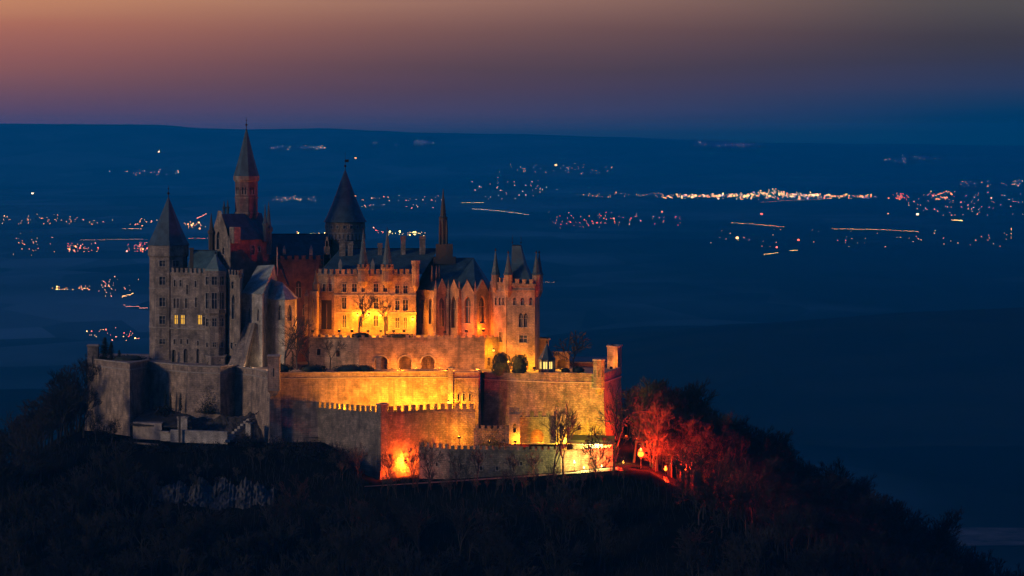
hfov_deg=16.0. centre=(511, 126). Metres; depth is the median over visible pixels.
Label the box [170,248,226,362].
palace wing
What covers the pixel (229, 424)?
earth bank
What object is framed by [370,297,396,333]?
bare tree
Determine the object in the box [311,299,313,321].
window
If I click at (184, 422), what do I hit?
chimney stack
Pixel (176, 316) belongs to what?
window
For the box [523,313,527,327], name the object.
window
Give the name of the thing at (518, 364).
clipped bush
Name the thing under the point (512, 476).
bare tree
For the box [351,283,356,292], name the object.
window
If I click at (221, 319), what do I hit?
window
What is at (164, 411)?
bramble
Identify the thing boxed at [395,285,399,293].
window
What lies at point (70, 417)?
bare tree
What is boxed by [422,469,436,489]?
bare tree
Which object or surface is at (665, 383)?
bare tree
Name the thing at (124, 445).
bramble
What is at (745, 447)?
bare tree
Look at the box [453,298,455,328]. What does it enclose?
window
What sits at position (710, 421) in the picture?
bare tree
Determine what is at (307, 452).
bramble
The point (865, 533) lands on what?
wood
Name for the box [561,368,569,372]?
hedge
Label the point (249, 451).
bare tree
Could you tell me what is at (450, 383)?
wall pier
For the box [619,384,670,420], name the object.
bare tree
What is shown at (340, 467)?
bare tree
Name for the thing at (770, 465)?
bare tree
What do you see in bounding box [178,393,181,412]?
cypress
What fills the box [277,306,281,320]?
window
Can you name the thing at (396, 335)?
hedge
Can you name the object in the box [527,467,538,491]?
bare tree
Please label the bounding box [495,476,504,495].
bare tree
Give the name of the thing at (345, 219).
round tower
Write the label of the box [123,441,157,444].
garden wall
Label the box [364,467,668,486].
road
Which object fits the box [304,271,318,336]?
gothic porch
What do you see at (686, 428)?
bare tree
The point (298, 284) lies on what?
window
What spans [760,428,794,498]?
bare tree
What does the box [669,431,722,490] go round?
bare tree
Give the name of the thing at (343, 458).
bare tree
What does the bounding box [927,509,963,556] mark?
bare tree
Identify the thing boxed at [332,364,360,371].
hedge
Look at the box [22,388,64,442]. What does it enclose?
bare tree
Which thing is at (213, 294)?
window
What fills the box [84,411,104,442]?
bare tree
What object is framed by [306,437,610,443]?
bailey ground
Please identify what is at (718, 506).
bare tree
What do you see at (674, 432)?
bare tree
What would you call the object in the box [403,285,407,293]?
window
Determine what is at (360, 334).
hedge
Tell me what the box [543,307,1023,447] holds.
wooded hill
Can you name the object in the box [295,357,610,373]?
garden terrace
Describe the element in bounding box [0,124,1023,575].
valley ground
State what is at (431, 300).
window
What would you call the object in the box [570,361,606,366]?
parapet wall
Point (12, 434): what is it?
bare tree
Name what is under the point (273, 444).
bramble
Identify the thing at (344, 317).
window
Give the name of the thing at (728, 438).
bare tree
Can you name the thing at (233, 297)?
window
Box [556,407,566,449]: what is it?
gate turret
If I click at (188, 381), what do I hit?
bastion
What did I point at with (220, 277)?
window
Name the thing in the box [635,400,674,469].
bare tree
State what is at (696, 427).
bare tree
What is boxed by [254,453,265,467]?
bare tree
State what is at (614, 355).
turret
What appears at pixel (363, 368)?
hedge
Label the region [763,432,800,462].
bare tree
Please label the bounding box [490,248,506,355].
stair tower
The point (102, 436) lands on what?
bramble
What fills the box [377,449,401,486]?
bare tree
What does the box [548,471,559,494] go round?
bare tree
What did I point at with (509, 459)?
bare tree
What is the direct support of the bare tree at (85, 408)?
on the castle hill at (675, 522)
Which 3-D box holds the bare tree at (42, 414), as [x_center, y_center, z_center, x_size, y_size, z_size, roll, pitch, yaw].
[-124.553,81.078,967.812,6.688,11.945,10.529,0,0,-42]
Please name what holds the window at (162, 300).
in the corner tower at (168, 246)
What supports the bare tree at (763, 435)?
on the castle hill at (675, 522)
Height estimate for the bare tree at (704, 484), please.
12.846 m
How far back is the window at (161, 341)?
1006.53 m
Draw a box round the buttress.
[228,323,255,366]
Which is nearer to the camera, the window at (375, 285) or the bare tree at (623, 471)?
the bare tree at (623, 471)
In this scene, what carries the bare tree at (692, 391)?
on the castle hill at (675, 522)
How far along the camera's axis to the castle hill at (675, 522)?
914.31 m
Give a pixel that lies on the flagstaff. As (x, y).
(277, 263)
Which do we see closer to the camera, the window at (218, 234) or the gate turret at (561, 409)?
the gate turret at (561, 409)
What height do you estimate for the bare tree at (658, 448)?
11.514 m
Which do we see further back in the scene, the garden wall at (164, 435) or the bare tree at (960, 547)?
the bare tree at (960, 547)
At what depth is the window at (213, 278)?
990.69 m
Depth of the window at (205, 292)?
991.65 m
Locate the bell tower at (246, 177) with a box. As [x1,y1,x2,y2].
[233,117,258,219]
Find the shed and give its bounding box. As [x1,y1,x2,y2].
[130,409,191,439]
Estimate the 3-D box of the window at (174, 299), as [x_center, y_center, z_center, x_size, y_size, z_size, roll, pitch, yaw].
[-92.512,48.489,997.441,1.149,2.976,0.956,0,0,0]
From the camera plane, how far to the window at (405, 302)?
1000.16 m
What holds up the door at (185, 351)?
in the palace wing
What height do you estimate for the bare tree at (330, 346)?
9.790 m
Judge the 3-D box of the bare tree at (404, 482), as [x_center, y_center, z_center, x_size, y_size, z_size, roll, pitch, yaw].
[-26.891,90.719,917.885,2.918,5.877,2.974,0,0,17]
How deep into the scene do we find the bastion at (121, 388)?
989.24 m
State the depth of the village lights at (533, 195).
16079.19 m
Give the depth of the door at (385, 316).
1000.41 m
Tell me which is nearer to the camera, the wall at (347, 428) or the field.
the wall at (347, 428)
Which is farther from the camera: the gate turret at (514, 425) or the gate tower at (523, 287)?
the gate tower at (523, 287)
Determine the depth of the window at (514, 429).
944.17 m
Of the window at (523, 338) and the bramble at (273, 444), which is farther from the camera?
the window at (523, 338)
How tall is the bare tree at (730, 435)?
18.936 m
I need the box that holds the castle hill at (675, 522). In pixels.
[0,415,896,575]
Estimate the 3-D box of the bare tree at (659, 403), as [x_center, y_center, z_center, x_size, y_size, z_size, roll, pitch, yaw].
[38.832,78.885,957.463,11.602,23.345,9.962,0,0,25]
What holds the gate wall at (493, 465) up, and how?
on the castle hill at (675, 522)
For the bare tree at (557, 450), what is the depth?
922.71 m
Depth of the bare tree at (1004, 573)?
988.26 m
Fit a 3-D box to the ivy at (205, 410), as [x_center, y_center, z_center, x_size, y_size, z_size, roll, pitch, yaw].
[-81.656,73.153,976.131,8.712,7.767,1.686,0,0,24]
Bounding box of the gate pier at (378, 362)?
[375,356,381,369]
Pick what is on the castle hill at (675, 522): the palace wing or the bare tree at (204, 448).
the bare tree at (204, 448)
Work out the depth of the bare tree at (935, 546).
966.22 m
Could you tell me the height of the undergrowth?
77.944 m
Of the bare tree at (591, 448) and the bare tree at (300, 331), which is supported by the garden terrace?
the bare tree at (300, 331)
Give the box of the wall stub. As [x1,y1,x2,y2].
[539,337,550,356]
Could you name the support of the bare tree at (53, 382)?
on the castle hill at (675, 522)
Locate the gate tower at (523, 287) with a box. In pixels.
[503,236,543,369]
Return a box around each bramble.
[86,424,116,439]
[117,437,139,451]
[142,440,172,454]
[152,405,175,417]
[176,442,203,454]
[202,440,233,450]
[234,430,258,448]
[260,433,288,455]
[288,439,326,460]
[322,442,353,468]
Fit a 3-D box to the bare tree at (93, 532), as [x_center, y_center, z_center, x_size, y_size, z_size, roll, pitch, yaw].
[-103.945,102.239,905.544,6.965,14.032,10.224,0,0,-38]
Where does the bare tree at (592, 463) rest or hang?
on the castle hill at (675, 522)
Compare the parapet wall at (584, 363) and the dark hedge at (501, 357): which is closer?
the dark hedge at (501, 357)
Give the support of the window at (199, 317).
in the palace wing
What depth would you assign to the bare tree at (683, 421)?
948.58 m
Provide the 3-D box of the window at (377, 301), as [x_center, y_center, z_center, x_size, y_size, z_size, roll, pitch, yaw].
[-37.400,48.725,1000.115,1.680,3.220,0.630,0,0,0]
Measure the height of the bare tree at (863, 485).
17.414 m
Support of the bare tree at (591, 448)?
on the castle hill at (675, 522)
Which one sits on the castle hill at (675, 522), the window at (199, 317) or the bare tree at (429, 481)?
the bare tree at (429, 481)
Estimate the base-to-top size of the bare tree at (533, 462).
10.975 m
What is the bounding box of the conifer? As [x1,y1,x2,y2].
[290,352,295,371]
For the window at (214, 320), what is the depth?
990.93 m
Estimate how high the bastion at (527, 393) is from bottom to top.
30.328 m
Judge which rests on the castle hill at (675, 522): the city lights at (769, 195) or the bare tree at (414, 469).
the bare tree at (414, 469)
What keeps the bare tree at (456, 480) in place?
on the castle hill at (675, 522)
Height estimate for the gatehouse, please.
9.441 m
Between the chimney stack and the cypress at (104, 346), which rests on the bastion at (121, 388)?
the cypress at (104, 346)
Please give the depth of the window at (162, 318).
1006.53 m
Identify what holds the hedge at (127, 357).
on the bastion at (121, 388)
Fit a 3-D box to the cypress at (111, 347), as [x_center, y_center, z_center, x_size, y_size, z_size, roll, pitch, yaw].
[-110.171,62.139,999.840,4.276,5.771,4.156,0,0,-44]
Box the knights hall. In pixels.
[269,233,330,361]
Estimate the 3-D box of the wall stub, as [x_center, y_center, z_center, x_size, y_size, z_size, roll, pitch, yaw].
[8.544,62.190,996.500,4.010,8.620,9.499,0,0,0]
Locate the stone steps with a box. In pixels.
[223,411,258,442]
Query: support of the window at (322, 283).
in the central palace
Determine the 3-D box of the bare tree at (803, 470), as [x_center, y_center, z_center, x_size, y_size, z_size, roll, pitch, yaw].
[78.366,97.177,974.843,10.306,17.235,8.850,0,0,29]
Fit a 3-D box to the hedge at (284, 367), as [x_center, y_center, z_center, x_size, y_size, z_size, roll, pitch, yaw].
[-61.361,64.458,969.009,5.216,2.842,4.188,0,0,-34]
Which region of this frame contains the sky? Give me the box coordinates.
[0,0,1023,145]
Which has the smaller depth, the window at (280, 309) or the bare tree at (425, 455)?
the bare tree at (425, 455)
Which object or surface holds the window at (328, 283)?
in the central palace
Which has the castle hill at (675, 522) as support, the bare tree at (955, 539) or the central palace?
the bare tree at (955, 539)
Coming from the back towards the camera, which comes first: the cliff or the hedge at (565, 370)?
the hedge at (565, 370)
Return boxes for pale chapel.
[242,265,297,368]
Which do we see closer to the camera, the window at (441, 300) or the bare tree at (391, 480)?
the bare tree at (391, 480)
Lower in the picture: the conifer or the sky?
the conifer
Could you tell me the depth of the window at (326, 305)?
1001.87 m
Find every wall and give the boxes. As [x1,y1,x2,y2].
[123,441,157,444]
[158,431,169,440]
[170,416,227,443]
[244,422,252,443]
[280,369,480,441]
[308,334,484,374]
[316,402,474,479]
[419,442,612,478]
[473,425,508,449]
[485,334,497,368]
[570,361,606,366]
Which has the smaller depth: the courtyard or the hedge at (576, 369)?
the hedge at (576, 369)
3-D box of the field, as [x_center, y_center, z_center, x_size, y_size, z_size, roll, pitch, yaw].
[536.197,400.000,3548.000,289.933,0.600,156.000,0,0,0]
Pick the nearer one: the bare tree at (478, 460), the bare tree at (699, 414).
the bare tree at (478, 460)
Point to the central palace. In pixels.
(345, 275)
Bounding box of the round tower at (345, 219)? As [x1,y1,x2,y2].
[324,159,366,257]
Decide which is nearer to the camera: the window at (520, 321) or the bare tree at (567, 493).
the bare tree at (567, 493)
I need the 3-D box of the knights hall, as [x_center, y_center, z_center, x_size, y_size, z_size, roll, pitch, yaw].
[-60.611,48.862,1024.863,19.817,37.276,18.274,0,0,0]
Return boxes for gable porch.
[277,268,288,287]
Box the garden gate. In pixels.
[553,351,570,367]
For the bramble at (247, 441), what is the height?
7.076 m
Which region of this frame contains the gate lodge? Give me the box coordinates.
[571,435,614,448]
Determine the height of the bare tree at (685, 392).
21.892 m
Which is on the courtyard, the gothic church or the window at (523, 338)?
the gothic church
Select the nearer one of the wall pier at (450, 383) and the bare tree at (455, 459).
the bare tree at (455, 459)
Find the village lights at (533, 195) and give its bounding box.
[20,142,1013,336]
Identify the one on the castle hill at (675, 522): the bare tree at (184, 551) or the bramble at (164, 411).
the bare tree at (184, 551)
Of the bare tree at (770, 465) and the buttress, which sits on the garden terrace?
the buttress
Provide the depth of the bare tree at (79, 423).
1001.73 m
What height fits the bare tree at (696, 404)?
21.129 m
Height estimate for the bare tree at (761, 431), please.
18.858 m
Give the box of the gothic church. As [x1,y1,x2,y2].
[418,190,490,336]
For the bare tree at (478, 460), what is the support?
on the castle hill at (675, 522)
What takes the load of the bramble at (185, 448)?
on the castle hill at (675, 522)
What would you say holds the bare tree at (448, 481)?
on the castle hill at (675, 522)
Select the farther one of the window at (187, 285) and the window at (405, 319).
the window at (405, 319)
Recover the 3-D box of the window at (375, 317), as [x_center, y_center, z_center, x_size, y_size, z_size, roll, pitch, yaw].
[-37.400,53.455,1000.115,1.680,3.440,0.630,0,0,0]
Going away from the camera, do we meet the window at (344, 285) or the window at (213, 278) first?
the window at (213, 278)
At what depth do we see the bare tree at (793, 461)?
985.70 m
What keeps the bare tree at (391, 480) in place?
on the castle hill at (675, 522)
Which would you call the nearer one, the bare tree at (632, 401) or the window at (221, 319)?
the bare tree at (632, 401)
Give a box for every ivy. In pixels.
[195,385,220,412]
[470,428,508,445]
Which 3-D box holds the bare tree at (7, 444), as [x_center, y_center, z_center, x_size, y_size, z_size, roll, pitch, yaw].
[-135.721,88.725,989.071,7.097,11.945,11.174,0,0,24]
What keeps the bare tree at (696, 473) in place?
on the castle hill at (675, 522)
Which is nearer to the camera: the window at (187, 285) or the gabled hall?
the window at (187, 285)
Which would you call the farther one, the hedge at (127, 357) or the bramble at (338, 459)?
the hedge at (127, 357)
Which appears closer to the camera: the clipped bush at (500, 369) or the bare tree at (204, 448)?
the bare tree at (204, 448)
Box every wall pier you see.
[376,403,388,470]
[447,367,454,408]
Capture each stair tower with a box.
[227,269,243,362]
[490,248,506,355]
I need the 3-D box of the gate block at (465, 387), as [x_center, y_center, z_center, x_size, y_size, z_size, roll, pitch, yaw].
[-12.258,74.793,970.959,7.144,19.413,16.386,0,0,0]
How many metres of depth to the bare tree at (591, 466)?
916.86 m
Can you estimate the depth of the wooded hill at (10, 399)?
4593.99 m
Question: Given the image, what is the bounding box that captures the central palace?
[317,229,435,334]
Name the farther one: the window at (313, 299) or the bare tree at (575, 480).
the window at (313, 299)
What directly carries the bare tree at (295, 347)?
on the garden terrace
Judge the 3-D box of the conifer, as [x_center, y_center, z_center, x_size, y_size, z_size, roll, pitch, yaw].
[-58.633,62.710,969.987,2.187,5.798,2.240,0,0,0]
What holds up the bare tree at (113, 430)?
on the castle hill at (675, 522)
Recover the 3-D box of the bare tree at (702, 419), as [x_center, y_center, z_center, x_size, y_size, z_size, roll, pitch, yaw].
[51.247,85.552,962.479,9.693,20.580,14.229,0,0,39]
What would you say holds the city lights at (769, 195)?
on the valley ground at (612, 262)
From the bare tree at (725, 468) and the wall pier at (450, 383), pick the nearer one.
the bare tree at (725, 468)
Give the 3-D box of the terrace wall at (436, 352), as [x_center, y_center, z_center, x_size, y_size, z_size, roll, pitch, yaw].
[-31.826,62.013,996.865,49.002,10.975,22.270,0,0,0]
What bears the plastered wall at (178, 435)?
on the castle hill at (675, 522)
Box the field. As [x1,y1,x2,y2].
[950,527,1023,545]
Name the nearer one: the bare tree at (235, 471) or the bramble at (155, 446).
the bare tree at (235, 471)
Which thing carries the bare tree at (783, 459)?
on the castle hill at (675, 522)
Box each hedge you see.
[108,354,146,360]
[280,363,292,371]
[300,364,327,371]
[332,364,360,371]
[352,332,369,337]
[359,365,374,371]
[382,333,412,337]
[492,352,510,368]
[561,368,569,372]
[572,366,583,372]
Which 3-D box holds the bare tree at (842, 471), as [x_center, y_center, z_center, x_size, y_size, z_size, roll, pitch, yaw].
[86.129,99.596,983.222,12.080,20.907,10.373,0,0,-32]
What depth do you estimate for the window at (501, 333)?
989.24 m
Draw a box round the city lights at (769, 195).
[663,190,875,198]
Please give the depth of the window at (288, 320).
987.55 m
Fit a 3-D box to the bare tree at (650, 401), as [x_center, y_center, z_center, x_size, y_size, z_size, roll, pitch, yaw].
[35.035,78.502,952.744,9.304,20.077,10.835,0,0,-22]
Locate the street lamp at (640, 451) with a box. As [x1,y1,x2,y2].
[637,448,643,457]
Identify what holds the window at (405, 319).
in the central palace
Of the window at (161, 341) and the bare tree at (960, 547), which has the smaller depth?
the bare tree at (960, 547)
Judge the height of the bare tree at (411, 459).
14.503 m
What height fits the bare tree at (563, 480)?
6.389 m
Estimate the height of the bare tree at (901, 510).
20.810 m
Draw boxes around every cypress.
[97,337,109,358]
[105,342,114,359]
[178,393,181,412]
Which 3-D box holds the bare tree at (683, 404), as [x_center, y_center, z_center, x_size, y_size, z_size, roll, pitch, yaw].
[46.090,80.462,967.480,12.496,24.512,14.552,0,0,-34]
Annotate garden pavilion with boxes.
[538,341,555,371]
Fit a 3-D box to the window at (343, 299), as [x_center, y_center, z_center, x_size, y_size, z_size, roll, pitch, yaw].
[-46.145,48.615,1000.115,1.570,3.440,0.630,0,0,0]
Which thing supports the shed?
on the castle hill at (675, 522)
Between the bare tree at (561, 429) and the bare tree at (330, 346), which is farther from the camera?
the bare tree at (330, 346)
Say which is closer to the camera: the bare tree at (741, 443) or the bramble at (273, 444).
the bramble at (273, 444)
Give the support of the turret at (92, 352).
on the bastion at (121, 388)
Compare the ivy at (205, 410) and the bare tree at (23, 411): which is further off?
the bare tree at (23, 411)
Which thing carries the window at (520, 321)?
in the gate tower at (523, 287)
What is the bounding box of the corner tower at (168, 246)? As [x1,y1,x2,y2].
[147,185,188,359]
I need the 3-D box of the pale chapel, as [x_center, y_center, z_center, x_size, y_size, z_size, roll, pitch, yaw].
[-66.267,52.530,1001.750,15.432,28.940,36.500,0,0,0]
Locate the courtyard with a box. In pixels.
[310,330,490,337]
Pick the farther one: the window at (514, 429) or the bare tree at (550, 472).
the window at (514, 429)
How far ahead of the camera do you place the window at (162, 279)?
1006.53 m
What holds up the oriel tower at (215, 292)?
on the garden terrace
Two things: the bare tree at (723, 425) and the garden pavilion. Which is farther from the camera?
the garden pavilion
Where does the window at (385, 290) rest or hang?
in the central palace
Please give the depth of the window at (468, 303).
993.59 m
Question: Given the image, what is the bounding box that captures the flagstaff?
[276,246,277,275]
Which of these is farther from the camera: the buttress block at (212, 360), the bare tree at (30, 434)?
the buttress block at (212, 360)
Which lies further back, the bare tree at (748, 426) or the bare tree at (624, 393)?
the bare tree at (748, 426)
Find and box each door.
[184,349,187,362]
[384,316,387,330]
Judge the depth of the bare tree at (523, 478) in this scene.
914.99 m
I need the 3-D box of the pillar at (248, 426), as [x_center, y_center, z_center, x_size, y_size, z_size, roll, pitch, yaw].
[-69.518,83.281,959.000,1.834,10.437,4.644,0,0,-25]
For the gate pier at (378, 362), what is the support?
on the garden terrace
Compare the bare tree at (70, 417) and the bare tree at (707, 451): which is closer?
the bare tree at (707, 451)
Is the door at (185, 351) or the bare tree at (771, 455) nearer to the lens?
the bare tree at (771, 455)
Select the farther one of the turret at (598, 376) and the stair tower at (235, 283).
the stair tower at (235, 283)
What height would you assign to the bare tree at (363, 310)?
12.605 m
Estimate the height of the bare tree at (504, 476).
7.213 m
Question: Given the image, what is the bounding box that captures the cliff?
[151,477,273,510]
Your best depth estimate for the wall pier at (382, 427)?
943.95 m
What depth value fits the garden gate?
992.00 m
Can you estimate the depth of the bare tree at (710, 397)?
980.57 m
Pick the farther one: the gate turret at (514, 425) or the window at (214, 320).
the window at (214, 320)
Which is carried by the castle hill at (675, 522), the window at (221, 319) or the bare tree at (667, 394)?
the bare tree at (667, 394)
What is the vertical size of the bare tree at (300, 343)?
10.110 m
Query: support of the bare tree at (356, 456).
on the castle hill at (675, 522)
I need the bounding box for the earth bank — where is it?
[188,412,264,441]
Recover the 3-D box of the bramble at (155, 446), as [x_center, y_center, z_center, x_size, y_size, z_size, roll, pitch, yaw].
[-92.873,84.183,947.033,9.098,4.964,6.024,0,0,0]
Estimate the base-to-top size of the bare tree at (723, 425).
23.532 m
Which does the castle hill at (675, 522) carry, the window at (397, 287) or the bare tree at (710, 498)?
the bare tree at (710, 498)
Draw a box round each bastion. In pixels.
[85,353,149,435]
[148,359,235,430]
[235,365,281,442]
[480,367,623,449]
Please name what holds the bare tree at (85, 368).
on the castle hill at (675, 522)
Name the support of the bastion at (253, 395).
on the castle hill at (675, 522)
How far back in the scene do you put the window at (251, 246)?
1008.99 m
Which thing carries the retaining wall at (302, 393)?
on the castle hill at (675, 522)
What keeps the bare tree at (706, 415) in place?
on the castle hill at (675, 522)
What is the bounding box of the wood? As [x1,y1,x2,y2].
[0,381,1023,575]
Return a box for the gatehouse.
[514,411,555,446]
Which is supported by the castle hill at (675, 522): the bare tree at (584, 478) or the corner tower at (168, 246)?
the bare tree at (584, 478)
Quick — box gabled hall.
[208,200,272,360]
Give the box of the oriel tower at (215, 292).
[204,251,227,362]
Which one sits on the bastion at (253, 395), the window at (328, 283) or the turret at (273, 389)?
the turret at (273, 389)
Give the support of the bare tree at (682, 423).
on the castle hill at (675, 522)
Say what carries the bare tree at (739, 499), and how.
on the castle hill at (675, 522)
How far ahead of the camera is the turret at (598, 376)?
958.24 m
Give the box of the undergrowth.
[0,426,894,575]
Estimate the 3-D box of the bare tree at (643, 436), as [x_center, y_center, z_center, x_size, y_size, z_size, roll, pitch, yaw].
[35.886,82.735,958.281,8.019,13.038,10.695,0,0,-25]
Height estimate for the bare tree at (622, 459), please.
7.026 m
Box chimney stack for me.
[177,416,188,429]
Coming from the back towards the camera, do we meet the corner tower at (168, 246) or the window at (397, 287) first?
the corner tower at (168, 246)
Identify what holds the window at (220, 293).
in the oriel tower at (215, 292)
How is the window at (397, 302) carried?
in the central palace
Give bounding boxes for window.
[159,260,165,266]
[159,276,165,284]
[159,297,165,306]
[159,315,165,324]
[159,339,165,344]
[173,298,175,308]
[173,315,178,324]
[179,315,184,324]
[185,284,188,294]
[197,315,202,324]
[205,292,208,308]
[211,276,216,284]
[211,292,216,308]
[211,318,216,326]
[212,342,216,347]
[216,234,219,249]
[219,276,224,285]
[219,292,224,309]
[220,318,224,326]
[231,297,234,319]
[250,245,254,254]
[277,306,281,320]
[287,306,291,321]
[296,281,301,297]
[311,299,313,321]
[321,300,331,328]
[322,283,326,291]
[328,283,332,291]
[341,297,346,308]
[342,283,346,292]
[342,315,346,327]
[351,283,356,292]
[373,283,378,292]
[373,298,378,308]
[373,315,378,326]
[383,285,387,292]
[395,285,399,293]
[395,300,399,310]
[395,317,399,328]
[402,299,408,310]
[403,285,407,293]
[403,317,407,328]
[420,300,423,324]
[428,300,431,324]
[439,298,444,326]
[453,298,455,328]
[463,297,470,323]
[479,297,485,323]
[498,331,502,342]
[512,424,516,433]
[518,313,522,327]
[520,335,527,343]
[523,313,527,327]
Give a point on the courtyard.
(417, 335)
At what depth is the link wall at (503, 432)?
949.74 m
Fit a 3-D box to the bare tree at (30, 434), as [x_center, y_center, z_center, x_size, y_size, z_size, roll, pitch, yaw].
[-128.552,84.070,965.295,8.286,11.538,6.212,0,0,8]
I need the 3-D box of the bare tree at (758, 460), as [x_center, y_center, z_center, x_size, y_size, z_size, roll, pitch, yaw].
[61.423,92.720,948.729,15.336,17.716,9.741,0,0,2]
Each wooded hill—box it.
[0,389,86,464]
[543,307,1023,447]
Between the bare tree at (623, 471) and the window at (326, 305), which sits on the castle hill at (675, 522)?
the bare tree at (623, 471)
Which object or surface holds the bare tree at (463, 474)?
on the castle hill at (675, 522)
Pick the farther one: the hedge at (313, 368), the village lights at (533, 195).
the village lights at (533, 195)
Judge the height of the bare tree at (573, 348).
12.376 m
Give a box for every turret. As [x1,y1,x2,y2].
[87,344,99,381]
[267,354,280,396]
[509,407,519,449]
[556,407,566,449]
[592,358,604,394]
[606,344,622,373]
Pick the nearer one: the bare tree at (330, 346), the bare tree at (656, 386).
the bare tree at (656, 386)
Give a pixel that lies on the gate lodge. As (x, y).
(580, 437)
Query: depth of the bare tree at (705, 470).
929.36 m
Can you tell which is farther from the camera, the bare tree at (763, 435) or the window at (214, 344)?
the window at (214, 344)
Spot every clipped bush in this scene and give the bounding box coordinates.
[491,362,509,375]
[509,354,528,372]
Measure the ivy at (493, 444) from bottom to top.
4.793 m
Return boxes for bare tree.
[0,436,25,461]
[5,410,44,456]
[13,421,42,446]
[16,404,44,451]
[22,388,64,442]
[32,411,58,447]
[44,370,85,437]
[46,359,101,434]
[50,395,86,440]
[57,384,102,437]
[69,345,107,431]
[72,510,108,554]
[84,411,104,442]
[106,418,121,439]
[166,548,211,575]
[199,442,208,459]
[232,467,240,480]
[241,447,255,460]
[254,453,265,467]
[278,333,310,369]
[281,314,320,363]
[286,335,312,364]
[318,336,345,369]
[328,451,349,469]
[337,464,350,480]
[346,442,367,475]
[350,293,380,332]
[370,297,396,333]
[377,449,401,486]
[381,469,397,497]
[398,442,425,487]
[399,475,408,494]
[405,466,420,492]
[416,438,447,486]
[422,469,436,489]
[423,472,434,493]
[439,475,453,498]
[447,449,471,485]
[449,473,459,491]
[458,464,475,493]
[466,444,489,483]
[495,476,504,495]
[500,468,514,491]
[503,453,524,481]
[509,470,522,493]
[516,472,527,494]
[521,476,529,491]
[523,452,542,479]
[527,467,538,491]
[540,401,580,477]
[544,462,561,491]
[545,481,587,528]
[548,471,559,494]
[551,330,592,371]
[552,404,579,473]
[560,473,571,493]
[570,475,578,487]
[578,472,588,493]
[580,425,615,473]
[583,454,597,478]
[587,456,603,482]
[596,383,647,471]
[612,454,626,477]
[618,464,628,483]
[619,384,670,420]
[629,390,661,462]
[631,417,654,460]
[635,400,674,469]
[637,382,674,465]
[638,376,679,444]
[638,412,702,476]
[640,434,669,470]
[645,378,702,413]
[646,412,690,477]
[651,380,677,423]
[653,392,713,465]
[659,415,717,475]
[660,439,717,489]
[662,383,712,420]
[663,415,701,480]
[665,386,708,410]
[667,413,713,481]
[668,407,709,466]
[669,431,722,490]
[671,377,709,418]
[672,485,716,524]
[673,468,706,510]
[678,381,718,463]
[686,453,716,482]
[689,471,724,519]
[692,399,730,479]
[693,413,721,484]
[696,427,745,488]
[697,414,726,466]
[699,492,725,516]
[703,421,744,448]
[707,429,752,473]
[708,411,746,472]
[710,455,742,505]
[721,426,754,476]
[723,482,752,535]
[726,449,773,509]
[729,414,755,459]
[729,418,779,485]
[746,424,773,477]
[750,435,799,473]
[752,439,797,506]
[754,457,784,513]
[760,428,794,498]
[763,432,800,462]
[780,450,813,479]
[787,461,819,487]
[812,456,855,529]
[851,473,876,495]
[882,493,923,535]
[917,528,961,557]
[918,521,956,556]
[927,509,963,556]
[933,530,969,564]
[996,563,1018,575]
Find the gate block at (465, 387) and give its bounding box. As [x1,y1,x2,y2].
[453,368,478,424]
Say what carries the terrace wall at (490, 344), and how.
on the garden terrace
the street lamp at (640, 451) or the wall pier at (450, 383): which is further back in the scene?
the wall pier at (450, 383)
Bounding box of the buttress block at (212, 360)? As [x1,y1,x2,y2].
[206,354,227,364]
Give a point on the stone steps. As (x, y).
(239, 429)

